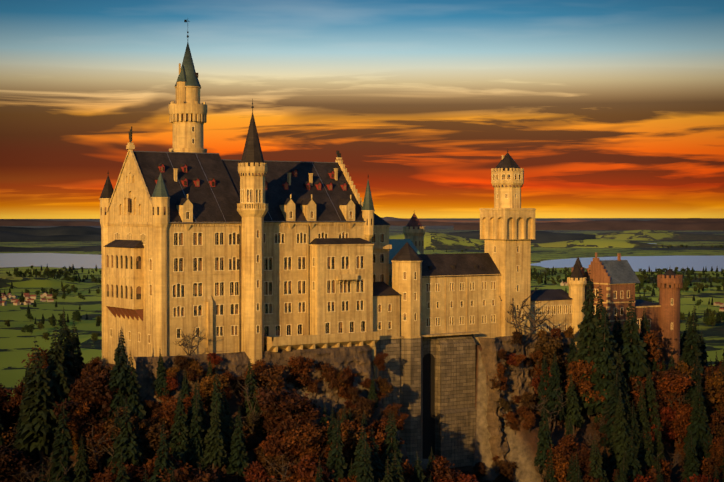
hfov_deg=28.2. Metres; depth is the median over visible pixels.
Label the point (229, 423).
spruce
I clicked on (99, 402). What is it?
autumn tree
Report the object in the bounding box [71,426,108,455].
autumn tree
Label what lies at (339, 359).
rock cliff
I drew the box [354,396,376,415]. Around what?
autumn tree
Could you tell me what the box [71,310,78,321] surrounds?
tree
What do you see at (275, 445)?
autumn tree
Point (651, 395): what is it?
spruce
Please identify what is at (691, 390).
spruce
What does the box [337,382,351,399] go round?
autumn tree
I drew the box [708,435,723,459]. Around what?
autumn tree
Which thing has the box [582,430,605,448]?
bare tree
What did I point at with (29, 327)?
tree
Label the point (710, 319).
tree
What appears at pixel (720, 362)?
autumn tree
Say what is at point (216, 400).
spruce
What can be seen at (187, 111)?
tower
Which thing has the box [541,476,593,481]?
autumn tree
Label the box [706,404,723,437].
autumn tree
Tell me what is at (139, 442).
spruce
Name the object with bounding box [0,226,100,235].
hill forest
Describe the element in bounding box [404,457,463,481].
autumn tree
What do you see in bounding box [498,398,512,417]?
autumn tree
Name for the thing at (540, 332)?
autumn tree
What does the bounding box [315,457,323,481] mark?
spruce
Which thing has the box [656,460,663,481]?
spruce
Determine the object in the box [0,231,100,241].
hill forest
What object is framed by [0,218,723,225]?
hill band
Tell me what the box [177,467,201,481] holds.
autumn tree
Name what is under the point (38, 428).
spruce
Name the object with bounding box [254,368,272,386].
autumn tree
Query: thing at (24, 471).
bare tree
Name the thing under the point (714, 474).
spruce
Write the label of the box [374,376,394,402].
autumn tree
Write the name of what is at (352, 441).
autumn tree
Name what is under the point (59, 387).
spruce
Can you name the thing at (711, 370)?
autumn tree
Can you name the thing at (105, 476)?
autumn tree
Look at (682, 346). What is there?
spruce
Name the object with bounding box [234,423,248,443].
autumn tree
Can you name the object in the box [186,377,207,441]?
spruce
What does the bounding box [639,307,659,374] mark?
spruce
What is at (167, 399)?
autumn tree
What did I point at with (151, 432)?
autumn tree
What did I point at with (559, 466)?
autumn tree
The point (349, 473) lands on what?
spruce
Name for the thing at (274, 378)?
autumn tree
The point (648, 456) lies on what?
spruce
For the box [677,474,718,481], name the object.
autumn tree
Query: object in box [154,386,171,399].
autumn tree
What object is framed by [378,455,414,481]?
autumn tree
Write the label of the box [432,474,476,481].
autumn tree
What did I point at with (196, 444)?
spruce
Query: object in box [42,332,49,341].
tree
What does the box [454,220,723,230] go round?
hill
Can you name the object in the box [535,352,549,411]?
spruce
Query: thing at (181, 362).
autumn tree
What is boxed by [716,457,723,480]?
spruce
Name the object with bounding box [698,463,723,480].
autumn tree
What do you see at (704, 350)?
spruce
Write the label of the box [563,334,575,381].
spruce
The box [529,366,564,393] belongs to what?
autumn tree
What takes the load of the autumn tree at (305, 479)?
on the castle hill ground
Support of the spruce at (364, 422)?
on the castle hill ground
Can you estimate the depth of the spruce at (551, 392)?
399.06 m
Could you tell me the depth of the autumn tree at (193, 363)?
345.68 m
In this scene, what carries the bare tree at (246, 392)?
on the castle hill ground
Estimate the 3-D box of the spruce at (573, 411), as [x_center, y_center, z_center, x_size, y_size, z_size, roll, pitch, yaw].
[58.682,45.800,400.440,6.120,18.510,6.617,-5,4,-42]
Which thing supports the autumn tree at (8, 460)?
on the castle hill ground
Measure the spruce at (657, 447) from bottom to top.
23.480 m
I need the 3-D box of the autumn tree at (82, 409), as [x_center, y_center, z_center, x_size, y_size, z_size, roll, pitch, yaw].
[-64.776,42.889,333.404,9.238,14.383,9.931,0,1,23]
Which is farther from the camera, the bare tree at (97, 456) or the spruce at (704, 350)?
the spruce at (704, 350)
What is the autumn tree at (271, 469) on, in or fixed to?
on the castle hill ground
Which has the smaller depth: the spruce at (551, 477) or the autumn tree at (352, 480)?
the autumn tree at (352, 480)
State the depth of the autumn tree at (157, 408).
338.17 m
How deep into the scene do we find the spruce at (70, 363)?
340.19 m
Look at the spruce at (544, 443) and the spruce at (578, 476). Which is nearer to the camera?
the spruce at (578, 476)
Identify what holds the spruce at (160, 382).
on the castle hill ground
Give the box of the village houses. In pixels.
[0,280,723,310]
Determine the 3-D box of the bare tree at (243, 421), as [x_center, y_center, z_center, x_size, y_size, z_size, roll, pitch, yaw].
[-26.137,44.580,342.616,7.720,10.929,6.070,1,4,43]
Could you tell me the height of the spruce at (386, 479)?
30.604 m
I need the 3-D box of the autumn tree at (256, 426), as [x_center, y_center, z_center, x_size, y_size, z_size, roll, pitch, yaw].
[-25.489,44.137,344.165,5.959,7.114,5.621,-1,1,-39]
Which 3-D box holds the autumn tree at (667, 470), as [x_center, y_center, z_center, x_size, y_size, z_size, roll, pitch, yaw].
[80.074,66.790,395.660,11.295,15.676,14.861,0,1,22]
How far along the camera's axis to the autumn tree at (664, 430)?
405.71 m
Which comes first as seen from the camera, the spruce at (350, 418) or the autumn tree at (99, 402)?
the autumn tree at (99, 402)
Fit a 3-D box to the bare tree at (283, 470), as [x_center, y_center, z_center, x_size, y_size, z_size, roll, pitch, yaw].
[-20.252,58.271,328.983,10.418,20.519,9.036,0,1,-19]
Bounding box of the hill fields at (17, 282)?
[0,275,90,287]
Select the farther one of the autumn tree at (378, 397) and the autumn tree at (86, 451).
the autumn tree at (378, 397)
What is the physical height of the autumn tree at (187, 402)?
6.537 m
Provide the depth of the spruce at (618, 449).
394.14 m
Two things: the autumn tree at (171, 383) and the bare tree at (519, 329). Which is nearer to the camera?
the autumn tree at (171, 383)
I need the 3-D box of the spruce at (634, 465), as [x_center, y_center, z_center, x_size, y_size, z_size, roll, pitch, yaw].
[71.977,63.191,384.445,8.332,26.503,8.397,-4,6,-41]
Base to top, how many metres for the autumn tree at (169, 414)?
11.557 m
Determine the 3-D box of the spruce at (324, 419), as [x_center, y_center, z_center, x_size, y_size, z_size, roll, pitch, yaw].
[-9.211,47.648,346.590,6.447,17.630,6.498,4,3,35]
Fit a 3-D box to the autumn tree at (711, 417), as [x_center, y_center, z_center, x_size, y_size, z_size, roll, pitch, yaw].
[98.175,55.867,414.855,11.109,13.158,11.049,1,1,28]
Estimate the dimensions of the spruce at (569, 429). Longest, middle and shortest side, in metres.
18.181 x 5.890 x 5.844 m
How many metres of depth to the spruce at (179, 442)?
330.11 m
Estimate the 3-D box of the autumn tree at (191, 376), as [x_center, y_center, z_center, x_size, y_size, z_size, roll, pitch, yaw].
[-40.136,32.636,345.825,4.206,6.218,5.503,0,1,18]
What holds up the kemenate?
on the castle hill ground
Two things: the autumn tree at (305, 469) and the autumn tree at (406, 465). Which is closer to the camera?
the autumn tree at (305, 469)
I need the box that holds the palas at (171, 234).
[99,126,391,377]
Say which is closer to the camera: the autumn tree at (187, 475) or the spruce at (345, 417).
the autumn tree at (187, 475)
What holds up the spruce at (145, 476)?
on the castle hill ground
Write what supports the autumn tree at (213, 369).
on the castle hill ground
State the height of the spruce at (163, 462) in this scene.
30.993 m
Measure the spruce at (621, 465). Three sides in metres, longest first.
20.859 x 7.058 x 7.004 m
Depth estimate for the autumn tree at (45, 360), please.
353.81 m
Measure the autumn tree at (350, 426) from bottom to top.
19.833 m
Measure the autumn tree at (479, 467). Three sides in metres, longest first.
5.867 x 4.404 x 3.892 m
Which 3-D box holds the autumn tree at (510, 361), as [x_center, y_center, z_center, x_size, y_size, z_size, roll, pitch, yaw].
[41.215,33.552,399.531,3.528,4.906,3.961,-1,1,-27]
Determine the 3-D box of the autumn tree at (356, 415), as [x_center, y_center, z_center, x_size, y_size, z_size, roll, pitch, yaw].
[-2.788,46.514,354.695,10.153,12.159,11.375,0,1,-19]
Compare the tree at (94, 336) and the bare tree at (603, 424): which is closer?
the bare tree at (603, 424)
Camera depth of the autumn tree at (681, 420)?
411.04 m
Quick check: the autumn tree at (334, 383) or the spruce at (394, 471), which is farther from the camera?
the autumn tree at (334, 383)
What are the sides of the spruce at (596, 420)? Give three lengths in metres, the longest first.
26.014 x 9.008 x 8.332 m
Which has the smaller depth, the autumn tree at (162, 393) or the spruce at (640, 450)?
the autumn tree at (162, 393)
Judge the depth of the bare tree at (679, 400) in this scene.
412.49 m
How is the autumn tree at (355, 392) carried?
on the castle hill ground
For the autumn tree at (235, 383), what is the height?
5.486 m
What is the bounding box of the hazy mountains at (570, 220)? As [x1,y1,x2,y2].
[381,217,592,221]
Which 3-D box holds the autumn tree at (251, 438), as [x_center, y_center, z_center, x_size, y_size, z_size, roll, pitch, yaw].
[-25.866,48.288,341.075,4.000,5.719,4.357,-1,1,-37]
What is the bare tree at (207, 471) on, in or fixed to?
on the castle hill ground
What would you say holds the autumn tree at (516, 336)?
on the crag at (518, 382)
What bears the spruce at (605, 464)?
on the castle hill ground
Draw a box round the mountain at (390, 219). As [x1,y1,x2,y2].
[382,217,462,222]
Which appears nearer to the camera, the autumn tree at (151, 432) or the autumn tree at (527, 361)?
the autumn tree at (151, 432)
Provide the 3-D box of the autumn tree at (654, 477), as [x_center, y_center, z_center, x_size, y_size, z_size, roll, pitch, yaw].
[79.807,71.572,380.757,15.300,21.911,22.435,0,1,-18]
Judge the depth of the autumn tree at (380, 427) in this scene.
354.82 m
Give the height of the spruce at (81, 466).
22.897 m
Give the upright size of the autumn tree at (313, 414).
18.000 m
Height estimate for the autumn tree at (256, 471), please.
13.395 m
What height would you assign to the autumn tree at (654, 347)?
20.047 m
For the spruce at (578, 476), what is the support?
on the castle hill ground
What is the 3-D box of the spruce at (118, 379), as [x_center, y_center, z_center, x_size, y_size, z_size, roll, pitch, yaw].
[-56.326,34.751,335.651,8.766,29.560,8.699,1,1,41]
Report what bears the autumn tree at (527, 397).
on the castle hill ground
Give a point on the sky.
(606, 108)
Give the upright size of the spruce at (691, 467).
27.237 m
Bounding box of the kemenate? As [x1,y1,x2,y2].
[373,242,501,467]
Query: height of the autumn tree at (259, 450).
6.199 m
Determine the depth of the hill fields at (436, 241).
8805.02 m
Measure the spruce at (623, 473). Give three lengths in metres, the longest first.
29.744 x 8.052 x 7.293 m
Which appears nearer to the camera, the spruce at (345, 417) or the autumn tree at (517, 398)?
the spruce at (345, 417)
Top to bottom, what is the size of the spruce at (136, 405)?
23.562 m
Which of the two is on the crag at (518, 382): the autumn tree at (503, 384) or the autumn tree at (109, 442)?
the autumn tree at (503, 384)
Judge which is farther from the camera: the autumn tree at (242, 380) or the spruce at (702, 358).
the spruce at (702, 358)
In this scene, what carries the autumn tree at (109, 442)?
on the castle hill ground
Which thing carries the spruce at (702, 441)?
on the castle hill ground
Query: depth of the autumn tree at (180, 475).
317.66 m
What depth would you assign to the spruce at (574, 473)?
376.21 m
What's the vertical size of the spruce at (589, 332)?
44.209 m
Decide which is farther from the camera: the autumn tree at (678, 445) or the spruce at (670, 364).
the spruce at (670, 364)
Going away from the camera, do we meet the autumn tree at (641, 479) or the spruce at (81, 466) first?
the spruce at (81, 466)
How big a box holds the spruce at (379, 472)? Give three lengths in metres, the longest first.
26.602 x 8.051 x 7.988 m
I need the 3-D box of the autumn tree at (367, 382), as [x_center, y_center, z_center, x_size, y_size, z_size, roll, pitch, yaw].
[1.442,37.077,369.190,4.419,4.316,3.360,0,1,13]
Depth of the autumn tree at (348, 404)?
360.61 m
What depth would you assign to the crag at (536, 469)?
387.63 m
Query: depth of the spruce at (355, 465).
332.24 m
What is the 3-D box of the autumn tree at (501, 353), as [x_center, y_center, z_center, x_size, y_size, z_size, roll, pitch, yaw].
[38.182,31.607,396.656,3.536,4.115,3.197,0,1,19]
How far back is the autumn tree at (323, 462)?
335.66 m
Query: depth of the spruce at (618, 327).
419.11 m
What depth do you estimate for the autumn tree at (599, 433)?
399.77 m
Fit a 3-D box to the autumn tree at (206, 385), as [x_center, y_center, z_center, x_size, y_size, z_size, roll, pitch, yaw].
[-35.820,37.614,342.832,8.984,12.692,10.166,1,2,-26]
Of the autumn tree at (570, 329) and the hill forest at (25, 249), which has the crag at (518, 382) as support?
the autumn tree at (570, 329)
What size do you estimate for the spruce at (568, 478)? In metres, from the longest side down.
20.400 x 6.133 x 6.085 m
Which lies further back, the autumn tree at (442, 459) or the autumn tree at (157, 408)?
the autumn tree at (442, 459)
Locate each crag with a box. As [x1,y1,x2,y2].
[479,332,570,475]
[534,464,545,475]
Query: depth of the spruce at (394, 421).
352.55 m
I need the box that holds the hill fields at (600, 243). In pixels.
[531,239,723,247]
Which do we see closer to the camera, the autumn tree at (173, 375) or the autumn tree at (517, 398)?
the autumn tree at (173, 375)
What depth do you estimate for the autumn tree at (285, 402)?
341.11 m
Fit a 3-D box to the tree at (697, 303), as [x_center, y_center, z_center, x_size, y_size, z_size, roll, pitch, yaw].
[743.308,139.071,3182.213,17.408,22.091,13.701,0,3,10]
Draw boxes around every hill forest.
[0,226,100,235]
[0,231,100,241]
[0,245,101,251]
[445,231,595,242]
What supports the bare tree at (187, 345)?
on the castle hill ground
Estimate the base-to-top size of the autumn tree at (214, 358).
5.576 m
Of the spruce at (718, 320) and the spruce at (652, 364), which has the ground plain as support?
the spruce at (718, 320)
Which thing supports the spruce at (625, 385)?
on the castle hill ground
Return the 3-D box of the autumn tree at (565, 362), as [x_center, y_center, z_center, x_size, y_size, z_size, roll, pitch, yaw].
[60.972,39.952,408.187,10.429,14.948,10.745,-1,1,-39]
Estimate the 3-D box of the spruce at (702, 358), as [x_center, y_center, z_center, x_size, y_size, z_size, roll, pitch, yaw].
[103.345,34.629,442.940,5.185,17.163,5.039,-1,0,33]
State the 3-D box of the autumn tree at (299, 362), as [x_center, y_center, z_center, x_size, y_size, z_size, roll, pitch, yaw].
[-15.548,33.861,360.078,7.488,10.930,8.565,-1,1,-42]
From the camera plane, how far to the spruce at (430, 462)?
349.70 m
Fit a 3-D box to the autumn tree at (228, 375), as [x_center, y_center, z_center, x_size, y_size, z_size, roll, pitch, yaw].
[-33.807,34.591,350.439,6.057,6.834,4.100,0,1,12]
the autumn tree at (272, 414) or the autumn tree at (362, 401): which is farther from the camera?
the autumn tree at (362, 401)
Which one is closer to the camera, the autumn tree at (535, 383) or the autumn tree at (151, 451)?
the autumn tree at (151, 451)
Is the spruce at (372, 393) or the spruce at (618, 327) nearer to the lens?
the spruce at (372, 393)
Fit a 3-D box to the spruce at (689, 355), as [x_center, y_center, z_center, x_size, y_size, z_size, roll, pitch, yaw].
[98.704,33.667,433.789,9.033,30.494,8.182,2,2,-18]
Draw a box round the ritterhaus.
[389,213,424,287]
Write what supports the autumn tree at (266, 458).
on the castle hill ground
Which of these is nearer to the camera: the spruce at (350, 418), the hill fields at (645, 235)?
the spruce at (350, 418)
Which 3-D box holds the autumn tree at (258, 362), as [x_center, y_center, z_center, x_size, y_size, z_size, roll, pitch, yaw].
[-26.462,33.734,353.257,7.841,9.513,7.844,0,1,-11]
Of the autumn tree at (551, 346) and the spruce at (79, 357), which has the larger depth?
the autumn tree at (551, 346)
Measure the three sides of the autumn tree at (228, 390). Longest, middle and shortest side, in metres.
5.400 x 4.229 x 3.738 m
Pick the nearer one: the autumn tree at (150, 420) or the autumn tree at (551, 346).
the autumn tree at (150, 420)
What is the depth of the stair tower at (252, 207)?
356.49 m
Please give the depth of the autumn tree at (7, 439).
328.96 m
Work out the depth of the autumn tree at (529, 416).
394.70 m
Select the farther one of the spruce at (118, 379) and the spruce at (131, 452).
the spruce at (118, 379)
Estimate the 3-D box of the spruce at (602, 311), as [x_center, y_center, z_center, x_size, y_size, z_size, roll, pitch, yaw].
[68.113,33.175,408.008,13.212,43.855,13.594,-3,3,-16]
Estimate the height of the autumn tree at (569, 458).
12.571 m
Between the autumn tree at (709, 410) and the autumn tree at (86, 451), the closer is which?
the autumn tree at (86, 451)
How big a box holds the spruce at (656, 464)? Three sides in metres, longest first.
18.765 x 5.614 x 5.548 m
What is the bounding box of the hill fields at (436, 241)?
[389,232,484,249]
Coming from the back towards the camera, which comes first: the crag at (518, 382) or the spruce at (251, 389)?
the crag at (518, 382)
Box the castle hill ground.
[7,344,685,481]
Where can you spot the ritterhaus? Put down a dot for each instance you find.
(413, 231)
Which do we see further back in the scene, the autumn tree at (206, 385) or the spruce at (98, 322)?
the spruce at (98, 322)
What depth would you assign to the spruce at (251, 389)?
345.33 m
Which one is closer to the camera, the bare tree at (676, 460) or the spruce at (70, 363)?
the spruce at (70, 363)
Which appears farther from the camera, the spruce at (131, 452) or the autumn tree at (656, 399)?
the autumn tree at (656, 399)
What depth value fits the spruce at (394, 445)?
342.03 m
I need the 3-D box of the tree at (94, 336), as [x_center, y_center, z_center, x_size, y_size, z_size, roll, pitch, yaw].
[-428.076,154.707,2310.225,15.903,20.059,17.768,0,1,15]
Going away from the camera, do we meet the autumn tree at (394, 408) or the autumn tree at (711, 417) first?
the autumn tree at (394, 408)
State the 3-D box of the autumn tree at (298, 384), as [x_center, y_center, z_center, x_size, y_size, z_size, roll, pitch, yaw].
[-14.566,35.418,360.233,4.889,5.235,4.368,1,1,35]
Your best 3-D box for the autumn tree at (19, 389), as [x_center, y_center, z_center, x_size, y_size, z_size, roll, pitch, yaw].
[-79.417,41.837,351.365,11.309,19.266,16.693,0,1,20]
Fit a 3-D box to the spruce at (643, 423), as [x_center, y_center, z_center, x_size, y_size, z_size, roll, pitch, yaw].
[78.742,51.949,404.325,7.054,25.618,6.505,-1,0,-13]
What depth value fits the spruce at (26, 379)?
346.69 m
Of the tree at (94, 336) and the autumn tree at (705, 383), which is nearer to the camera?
the autumn tree at (705, 383)
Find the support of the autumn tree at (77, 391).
on the castle hill ground
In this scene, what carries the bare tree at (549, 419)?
on the castle hill ground
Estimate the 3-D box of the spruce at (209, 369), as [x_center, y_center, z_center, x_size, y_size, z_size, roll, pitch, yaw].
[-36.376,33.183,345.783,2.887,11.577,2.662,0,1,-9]
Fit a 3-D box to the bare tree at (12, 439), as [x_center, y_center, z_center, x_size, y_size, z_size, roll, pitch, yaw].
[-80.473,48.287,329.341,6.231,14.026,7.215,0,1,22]
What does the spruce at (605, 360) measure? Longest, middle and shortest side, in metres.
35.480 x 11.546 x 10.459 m
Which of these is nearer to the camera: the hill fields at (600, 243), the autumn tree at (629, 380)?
the autumn tree at (629, 380)
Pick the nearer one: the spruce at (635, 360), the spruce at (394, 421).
the spruce at (394, 421)
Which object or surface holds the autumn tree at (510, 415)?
on the crag at (518, 382)
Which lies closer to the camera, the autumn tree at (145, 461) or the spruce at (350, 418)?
the autumn tree at (145, 461)
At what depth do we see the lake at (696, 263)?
6256.80 m
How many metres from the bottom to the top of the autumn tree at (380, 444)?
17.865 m
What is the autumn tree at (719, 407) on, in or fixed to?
on the castle hill ground
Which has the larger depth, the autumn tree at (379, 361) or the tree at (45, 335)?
the tree at (45, 335)
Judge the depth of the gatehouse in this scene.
431.64 m
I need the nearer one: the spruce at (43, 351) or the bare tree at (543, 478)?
the spruce at (43, 351)
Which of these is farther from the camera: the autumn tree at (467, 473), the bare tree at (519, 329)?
the bare tree at (519, 329)
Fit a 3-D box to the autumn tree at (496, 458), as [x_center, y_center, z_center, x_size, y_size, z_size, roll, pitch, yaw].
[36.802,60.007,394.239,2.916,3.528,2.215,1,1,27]
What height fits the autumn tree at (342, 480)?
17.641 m
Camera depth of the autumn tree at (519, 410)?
396.17 m
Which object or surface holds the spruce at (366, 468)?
on the castle hill ground
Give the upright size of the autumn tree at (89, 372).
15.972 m
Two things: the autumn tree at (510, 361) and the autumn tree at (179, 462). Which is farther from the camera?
the autumn tree at (510, 361)
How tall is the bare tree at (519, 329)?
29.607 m
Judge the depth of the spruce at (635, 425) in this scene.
398.78 m
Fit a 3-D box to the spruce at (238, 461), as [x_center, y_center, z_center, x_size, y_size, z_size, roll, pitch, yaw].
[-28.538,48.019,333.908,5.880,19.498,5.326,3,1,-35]
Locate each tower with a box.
[168,20,206,152]
[237,99,267,366]
[479,150,535,335]
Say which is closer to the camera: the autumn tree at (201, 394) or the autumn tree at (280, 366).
the autumn tree at (201, 394)
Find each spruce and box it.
[0,419,6,451]
[13,386,36,464]
[14,337,61,466]
[16,360,31,421]
[37,321,71,451]
[39,348,46,381]
[46,401,75,481]
[52,307,80,394]
[69,318,84,371]
[72,435,91,481]
[96,316,99,326]
[101,328,135,424]
[104,409,120,467]
[109,396,142,481]
[115,453,129,481]
[122,351,146,432]
[135,422,147,481]
[143,471,148,481]
[149,419,176,481]
[153,349,170,402]
[169,390,192,468]
[179,368,192,419]
[184,391,206,473]
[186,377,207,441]
[201,405,227,473]
[206,359,212,377]
[209,371,229,451]
[220,386,235,447]
[225,406,248,481]
[240,359,262,423]
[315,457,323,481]
[319,404,329,425]
[324,403,348,472]
[324,409,347,481]
[340,407,349,452]
[347,409,352,461]
[348,459,353,478]
[351,424,376,481]
[355,432,373,481]
[361,410,370,437]
[367,377,377,409]
[369,428,385,481]
[381,409,405,477]
[381,457,393,481]
[387,411,399,448]
[388,451,404,481]
[411,451,425,481]
[423,446,434,480]
[534,404,555,480]
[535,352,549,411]
[541,352,566,428]
[544,457,556,481]
[562,374,584,433]
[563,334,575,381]
[565,417,575,458]
[565,456,575,481]
[570,270,603,416]
[570,456,581,481]
[574,467,582,481]
[584,313,617,421]
[587,281,626,407]
[588,435,608,481]
[592,355,608,422]
[598,367,628,447]
[602,444,609,479]
[608,392,632,471]
[611,310,623,352]
[615,363,631,417]
[617,292,652,392]
[617,347,633,415]
[617,459,627,481]
[618,453,628,480]
[619,414,632,471]
[619,431,643,481]
[627,400,640,445]
[635,381,653,450]
[636,431,648,477]
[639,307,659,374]
[641,365,664,441]
[641,428,654,475]
[652,413,664,460]
[654,454,663,478]
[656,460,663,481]
[667,352,675,370]
[677,306,703,373]
[680,319,690,356]
[680,434,701,481]
[683,355,706,432]
[683,383,712,463]
[697,330,706,367]
[700,332,708,366]
[712,462,719,480]
[716,311,720,324]
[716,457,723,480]
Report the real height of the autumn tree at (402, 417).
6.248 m
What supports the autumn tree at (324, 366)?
on the castle hill ground
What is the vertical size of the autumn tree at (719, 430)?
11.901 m
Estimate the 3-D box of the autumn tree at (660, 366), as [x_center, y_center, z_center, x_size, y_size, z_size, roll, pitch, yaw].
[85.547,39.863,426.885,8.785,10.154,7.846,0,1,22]
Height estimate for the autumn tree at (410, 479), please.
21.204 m
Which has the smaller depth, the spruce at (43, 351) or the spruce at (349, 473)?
the spruce at (349, 473)
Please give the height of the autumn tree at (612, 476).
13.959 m
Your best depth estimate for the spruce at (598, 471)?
378.72 m
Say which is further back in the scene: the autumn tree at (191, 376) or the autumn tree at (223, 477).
the autumn tree at (191, 376)
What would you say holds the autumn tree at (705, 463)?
on the castle hill ground
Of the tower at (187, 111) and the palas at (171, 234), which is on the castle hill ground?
the palas at (171, 234)
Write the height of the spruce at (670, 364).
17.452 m
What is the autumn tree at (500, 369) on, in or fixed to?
on the crag at (518, 382)
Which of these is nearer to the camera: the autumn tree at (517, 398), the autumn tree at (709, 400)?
the autumn tree at (517, 398)
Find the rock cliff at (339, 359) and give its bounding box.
[134,345,376,402]
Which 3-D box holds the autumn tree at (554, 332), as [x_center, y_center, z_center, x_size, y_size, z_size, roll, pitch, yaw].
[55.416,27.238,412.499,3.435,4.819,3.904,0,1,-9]
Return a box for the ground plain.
[0,218,723,394]
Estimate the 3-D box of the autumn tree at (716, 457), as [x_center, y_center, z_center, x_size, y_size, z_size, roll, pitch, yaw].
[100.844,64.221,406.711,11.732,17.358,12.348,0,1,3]
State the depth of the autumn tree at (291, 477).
329.87 m
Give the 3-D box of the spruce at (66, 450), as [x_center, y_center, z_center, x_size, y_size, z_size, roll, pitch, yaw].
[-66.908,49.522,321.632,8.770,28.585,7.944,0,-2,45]
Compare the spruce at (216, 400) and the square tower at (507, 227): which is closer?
the spruce at (216, 400)
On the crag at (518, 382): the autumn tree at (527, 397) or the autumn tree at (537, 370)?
the autumn tree at (537, 370)
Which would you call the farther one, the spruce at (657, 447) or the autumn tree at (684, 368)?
the autumn tree at (684, 368)
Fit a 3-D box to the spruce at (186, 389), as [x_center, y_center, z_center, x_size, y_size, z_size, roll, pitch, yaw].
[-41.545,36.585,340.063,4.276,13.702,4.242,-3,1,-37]
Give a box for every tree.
[0,383,20,439]
[0,424,16,450]
[0,445,31,481]
[2,423,21,471]
[11,452,73,481]
[12,376,36,422]
[12,393,23,409]
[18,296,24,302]
[21,347,50,381]
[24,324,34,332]
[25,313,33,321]
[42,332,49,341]
[49,376,118,437]
[64,376,104,424]
[66,396,97,438]
[68,362,109,408]
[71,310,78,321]
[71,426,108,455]
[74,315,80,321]
[75,440,89,453]
[78,364,111,382]
[78,422,128,472]
[81,429,110,472]
[84,356,105,367]
[88,420,117,470]
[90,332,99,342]
[90,460,154,481]
[99,407,170,453]
[110,448,187,478]
[134,416,169,458]
[139,453,152,481]
[140,413,166,439]
[143,399,158,417]
[150,405,162,415]
[153,399,187,434]
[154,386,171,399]
[156,464,217,481]
[159,394,181,410]
[165,369,176,382]
[166,366,179,373]
[166,376,178,395]
[173,327,204,355]
[173,355,191,369]
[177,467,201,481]
[181,391,194,415]
[183,364,202,387]
[185,357,204,385]
[196,373,230,421]
[196,462,219,481]
[199,388,205,407]
[203,364,216,377]
[207,353,223,364]
[219,472,233,481]
[222,370,234,387]
[222,386,232,400]
[229,375,269,433]
[231,376,244,393]
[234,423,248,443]
[237,376,245,391]
[239,410,264,432]
[243,461,271,481]
[244,359,268,381]
[245,433,259,450]
[246,412,263,434]
[250,367,284,398]
[251,452,334,481]
[252,452,295,481]
[253,445,271,460]
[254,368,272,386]
[255,430,305,465]
[256,387,314,436]
[259,402,293,432]
[261,453,300,478]
[261,454,275,466]
[265,400,325,450]
[266,416,325,444]
[267,363,286,384]
[271,462,298,481]
[277,421,347,472]
[285,355,314,387]
[287,451,334,476]
[294,373,308,387]
[297,476,336,481]
[298,434,347,474]
[307,379,318,398]
[314,361,336,382]
[323,366,348,394]
[323,419,366,475]
[324,419,365,454]
[333,406,372,424]
[334,371,347,394]
[334,475,353,481]
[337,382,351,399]
[342,366,356,389]
[344,399,356,408]
[346,386,360,402]
[347,475,356,481]
[348,426,407,461]
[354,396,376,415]
[359,378,375,393]
[368,415,404,440]
[373,351,388,376]
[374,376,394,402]
[375,389,385,401]
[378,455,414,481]
[380,402,402,418]
[382,460,428,481]
[394,412,409,430]
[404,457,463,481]
[424,454,451,479]
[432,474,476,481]
[460,469,477,478]
[473,462,485,480]
[489,376,501,388]
[491,454,500,462]
[494,362,505,379]
[495,378,506,391]
[495,460,517,481]
[498,349,506,363]
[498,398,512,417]
[499,285,553,354]
[502,411,515,423]
[505,353,516,369]
[506,417,519,434]
[509,330,522,348]
[511,395,519,402]
[512,353,525,370]
[516,405,528,417]
[520,391,535,409]
[522,410,536,431]
[523,358,529,368]
[527,349,542,367]
[528,332,570,384]
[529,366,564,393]
[530,387,567,428]
[532,363,541,375]
[535,461,546,481]
[538,330,547,337]
[540,434,578,462]
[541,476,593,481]
[544,453,573,481]
[550,328,560,338]
[559,357,587,397]
[560,359,595,396]
[561,440,611,481]
[563,326,573,342]
[566,451,588,465]
[576,371,610,418]
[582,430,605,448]
[593,415,619,442]
[598,412,612,453]
[607,469,618,481]
[616,474,651,481]
[623,373,640,401]
[628,383,673,427]
[630,389,666,425]
[632,329,665,361]
[635,375,653,384]
[640,469,670,481]
[641,457,672,481]
[643,421,669,445]
[643,439,682,472]
[648,367,689,391]
[651,371,695,422]
[654,387,676,409]
[655,361,666,369]
[658,406,677,441]
[663,392,690,441]
[667,403,692,453]
[671,360,723,395]
[676,443,685,456]
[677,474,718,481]
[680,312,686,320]
[680,371,723,411]
[685,369,723,411]
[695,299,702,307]
[698,440,723,476]
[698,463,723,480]
[703,365,723,384]
[704,440,723,469]
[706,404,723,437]
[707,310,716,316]
[707,316,716,327]
[707,412,723,434]
[707,421,723,439]
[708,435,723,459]
[712,387,723,414]
[712,402,722,422]
[715,359,723,367]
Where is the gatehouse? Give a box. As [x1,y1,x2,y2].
[530,253,682,363]
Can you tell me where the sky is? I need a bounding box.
[0,0,723,218]
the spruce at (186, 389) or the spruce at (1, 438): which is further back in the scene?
the spruce at (186, 389)
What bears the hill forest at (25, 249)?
on the ground plain
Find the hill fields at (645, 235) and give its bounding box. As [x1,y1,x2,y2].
[581,230,723,239]
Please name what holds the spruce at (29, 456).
on the castle hill ground
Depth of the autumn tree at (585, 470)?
382.95 m
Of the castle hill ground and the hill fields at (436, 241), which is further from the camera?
the hill fields at (436, 241)
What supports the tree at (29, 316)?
on the ground plain
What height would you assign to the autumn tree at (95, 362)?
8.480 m
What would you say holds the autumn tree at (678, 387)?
on the castle hill ground
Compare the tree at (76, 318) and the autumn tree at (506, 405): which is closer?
the autumn tree at (506, 405)
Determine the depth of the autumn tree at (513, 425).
395.60 m
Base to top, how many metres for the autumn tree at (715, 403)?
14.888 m
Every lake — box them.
[0,253,101,267]
[531,256,723,271]

